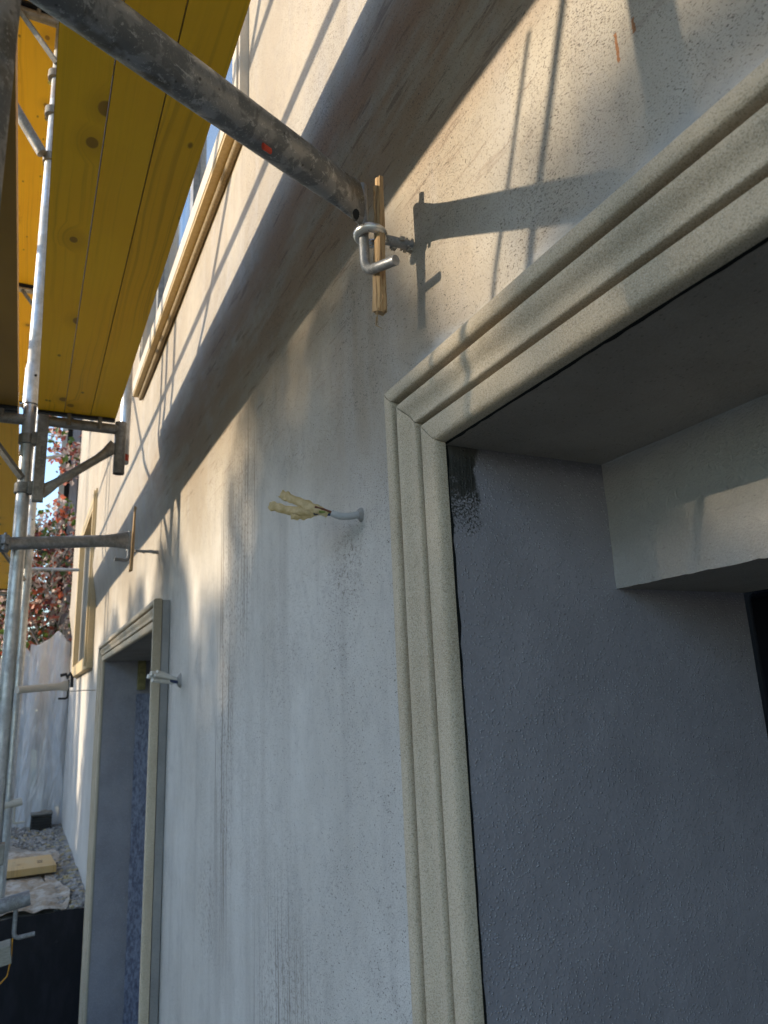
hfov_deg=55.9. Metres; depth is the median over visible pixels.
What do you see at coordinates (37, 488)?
scaffold bracket
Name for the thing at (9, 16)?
scaffold post
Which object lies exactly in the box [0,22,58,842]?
scaffold post
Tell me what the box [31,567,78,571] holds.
guard rail
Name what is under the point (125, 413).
guard post
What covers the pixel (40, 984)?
pit wall
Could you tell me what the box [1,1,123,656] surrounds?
sky
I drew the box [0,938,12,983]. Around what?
yellow string
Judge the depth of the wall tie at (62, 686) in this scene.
6.01 m
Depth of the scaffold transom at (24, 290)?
6.54 m
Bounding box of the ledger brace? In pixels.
[18,103,51,165]
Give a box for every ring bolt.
[126,549,158,553]
[353,222,413,253]
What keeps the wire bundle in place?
attached to the house
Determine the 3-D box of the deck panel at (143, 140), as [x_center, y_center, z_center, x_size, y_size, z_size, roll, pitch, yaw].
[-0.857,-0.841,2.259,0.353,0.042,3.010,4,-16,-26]
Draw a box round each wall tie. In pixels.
[0,531,131,561]
[0,842,34,939]
[4,798,24,823]
[14,671,94,699]
[28,0,399,273]
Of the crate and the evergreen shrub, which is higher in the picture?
the evergreen shrub
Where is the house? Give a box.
[61,0,767,1023]
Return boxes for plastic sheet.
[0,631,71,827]
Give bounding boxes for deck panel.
[0,38,18,410]
[0,403,19,536]
[0,550,10,590]
[18,16,55,287]
[19,286,32,402]
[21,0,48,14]
[37,0,250,422]
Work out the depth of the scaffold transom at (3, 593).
8.43 m
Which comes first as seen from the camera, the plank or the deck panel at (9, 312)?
the deck panel at (9, 312)
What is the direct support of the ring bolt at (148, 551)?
attached to the house
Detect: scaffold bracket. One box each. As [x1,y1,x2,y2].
[14,413,126,502]
[45,67,55,120]
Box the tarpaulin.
[0,849,69,915]
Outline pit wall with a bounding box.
[0,907,84,1023]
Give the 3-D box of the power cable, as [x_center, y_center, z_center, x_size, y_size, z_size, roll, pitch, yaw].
[-0.134,-0.014,1.448,0.220,0.085,0.046,-5,-15,9]
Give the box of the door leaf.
[743,558,767,736]
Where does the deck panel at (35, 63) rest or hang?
attached to the scaffold post at (17, 561)
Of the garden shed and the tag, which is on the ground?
the garden shed
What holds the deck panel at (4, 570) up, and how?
on the scaffold transom at (3, 593)
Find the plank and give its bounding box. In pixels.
[6,854,56,878]
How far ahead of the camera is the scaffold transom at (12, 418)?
3.37 m
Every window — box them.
[71,488,97,677]
[132,8,248,400]
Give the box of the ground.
[0,827,84,919]
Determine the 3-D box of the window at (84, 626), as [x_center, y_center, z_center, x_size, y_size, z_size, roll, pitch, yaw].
[-3.286,0.890,8.012,0.138,1.760,2.290,4,-16,-26]
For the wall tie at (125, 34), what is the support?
attached to the ring bolt at (402, 243)
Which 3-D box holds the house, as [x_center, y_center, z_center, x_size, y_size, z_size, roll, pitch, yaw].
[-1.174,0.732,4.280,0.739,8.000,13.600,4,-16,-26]
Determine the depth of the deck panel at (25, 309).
7.43 m
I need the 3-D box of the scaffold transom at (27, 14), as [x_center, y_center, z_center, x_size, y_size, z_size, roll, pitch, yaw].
[-2.143,-2.626,3.837,0.792,0.345,0.073,4,-16,-26]
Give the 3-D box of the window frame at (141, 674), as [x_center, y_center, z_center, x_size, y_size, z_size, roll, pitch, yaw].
[-1.185,2.774,4.078,0.215,3.946,2.441,4,-16,-26]
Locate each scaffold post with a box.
[0,0,20,203]
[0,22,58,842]
[0,407,37,920]
[9,503,36,849]
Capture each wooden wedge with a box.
[129,506,136,571]
[372,175,386,328]
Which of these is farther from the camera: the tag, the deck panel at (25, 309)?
the deck panel at (25, 309)
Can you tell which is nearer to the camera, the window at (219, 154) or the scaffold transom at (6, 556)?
the window at (219, 154)
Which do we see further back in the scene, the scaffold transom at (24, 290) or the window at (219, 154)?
the scaffold transom at (24, 290)
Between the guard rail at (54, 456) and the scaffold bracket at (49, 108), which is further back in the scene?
the guard rail at (54, 456)
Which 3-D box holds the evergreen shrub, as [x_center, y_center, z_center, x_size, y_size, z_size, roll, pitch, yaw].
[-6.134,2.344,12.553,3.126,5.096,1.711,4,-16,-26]
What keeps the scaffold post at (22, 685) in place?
on the ground
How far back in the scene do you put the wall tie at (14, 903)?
2.95 m
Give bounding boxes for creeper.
[0,416,81,658]
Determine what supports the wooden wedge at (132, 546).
attached to the ring bolt at (148, 551)
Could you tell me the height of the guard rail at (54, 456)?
0.138 m
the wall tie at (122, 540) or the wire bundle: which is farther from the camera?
the wall tie at (122, 540)
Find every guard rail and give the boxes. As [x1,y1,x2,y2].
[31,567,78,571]
[46,454,61,458]
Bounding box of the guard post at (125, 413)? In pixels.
[120,367,132,464]
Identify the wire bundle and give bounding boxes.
[147,670,181,687]
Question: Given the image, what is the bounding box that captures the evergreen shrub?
[0,508,55,655]
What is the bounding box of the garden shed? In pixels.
[48,418,112,661]
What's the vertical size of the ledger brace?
0.380 m
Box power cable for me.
[268,490,363,521]
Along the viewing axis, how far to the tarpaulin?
6.05 m
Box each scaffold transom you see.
[0,408,25,479]
[0,591,6,598]
[1,552,25,580]
[19,286,33,305]
[20,5,58,64]
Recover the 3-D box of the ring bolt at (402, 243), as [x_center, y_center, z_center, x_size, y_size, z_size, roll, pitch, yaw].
[0.007,-0.485,1.291,0.129,0.025,0.062,4,-16,-26]
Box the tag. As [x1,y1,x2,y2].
[0,939,11,966]
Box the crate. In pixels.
[30,809,52,829]
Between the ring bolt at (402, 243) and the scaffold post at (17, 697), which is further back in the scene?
the scaffold post at (17, 697)
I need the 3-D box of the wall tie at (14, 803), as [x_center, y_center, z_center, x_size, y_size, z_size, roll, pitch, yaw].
[-2.884,2.305,5.557,0.232,0.192,0.059,6,-17,-31]
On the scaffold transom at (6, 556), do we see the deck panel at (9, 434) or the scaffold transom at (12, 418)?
the deck panel at (9, 434)
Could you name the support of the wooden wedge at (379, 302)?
attached to the ring bolt at (402, 243)
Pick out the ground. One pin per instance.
(13, 848)
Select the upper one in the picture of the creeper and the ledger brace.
the ledger brace
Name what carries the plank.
on the tarpaulin
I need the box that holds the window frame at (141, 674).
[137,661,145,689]

